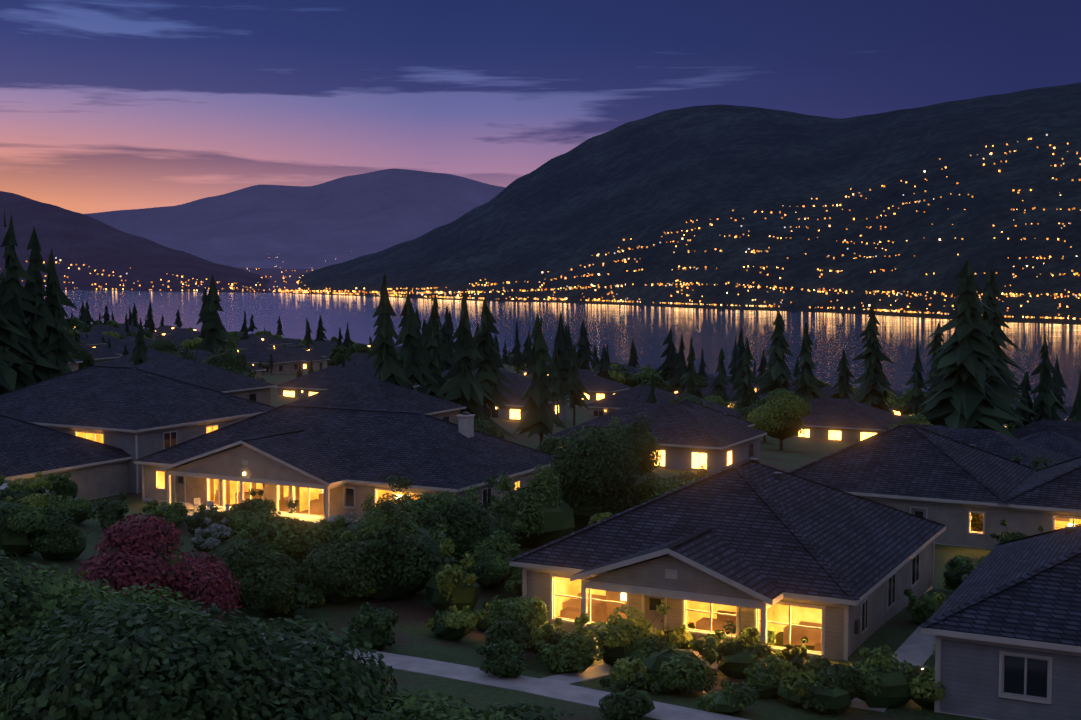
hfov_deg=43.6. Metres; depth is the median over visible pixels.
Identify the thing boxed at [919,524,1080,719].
house
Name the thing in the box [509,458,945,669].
house
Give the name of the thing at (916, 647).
path
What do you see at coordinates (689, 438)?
houses
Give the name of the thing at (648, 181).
mountain
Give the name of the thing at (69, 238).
mountain
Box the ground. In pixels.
[0,364,992,719]
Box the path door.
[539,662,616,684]
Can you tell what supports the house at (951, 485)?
on the ground
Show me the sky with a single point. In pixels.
(106, 105)
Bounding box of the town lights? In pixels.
[22,134,1080,318]
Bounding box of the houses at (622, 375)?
[23,317,1064,441]
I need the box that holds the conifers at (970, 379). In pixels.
[0,207,1066,451]
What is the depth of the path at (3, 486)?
84.64 m
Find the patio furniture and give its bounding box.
[193,498,358,521]
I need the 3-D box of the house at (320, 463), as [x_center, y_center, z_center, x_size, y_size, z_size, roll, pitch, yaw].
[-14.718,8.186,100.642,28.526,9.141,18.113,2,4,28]
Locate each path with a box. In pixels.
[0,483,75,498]
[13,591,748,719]
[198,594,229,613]
[849,623,935,712]
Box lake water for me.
[43,290,1080,407]
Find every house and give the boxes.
[0,365,277,493]
[134,404,555,522]
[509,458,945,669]
[787,424,1080,548]
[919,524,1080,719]
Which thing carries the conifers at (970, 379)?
on the ground
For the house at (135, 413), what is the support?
on the ground
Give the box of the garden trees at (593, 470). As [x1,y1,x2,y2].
[74,388,932,622]
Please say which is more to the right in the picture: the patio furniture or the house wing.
the patio furniture
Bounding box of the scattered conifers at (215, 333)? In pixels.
[71,273,1080,421]
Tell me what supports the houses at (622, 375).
on the ground
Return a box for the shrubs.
[0,452,1062,719]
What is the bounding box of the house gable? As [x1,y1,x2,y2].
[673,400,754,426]
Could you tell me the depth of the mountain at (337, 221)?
16762.16 m
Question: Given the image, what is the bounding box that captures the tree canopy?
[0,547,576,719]
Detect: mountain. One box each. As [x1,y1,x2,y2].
[0,191,270,292]
[84,168,505,268]
[290,82,1080,324]
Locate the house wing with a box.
[0,413,131,500]
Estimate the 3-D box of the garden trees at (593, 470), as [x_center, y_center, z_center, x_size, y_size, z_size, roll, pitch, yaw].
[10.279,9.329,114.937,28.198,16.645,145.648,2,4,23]
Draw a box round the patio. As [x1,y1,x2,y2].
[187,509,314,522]
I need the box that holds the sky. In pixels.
[0,0,1080,213]

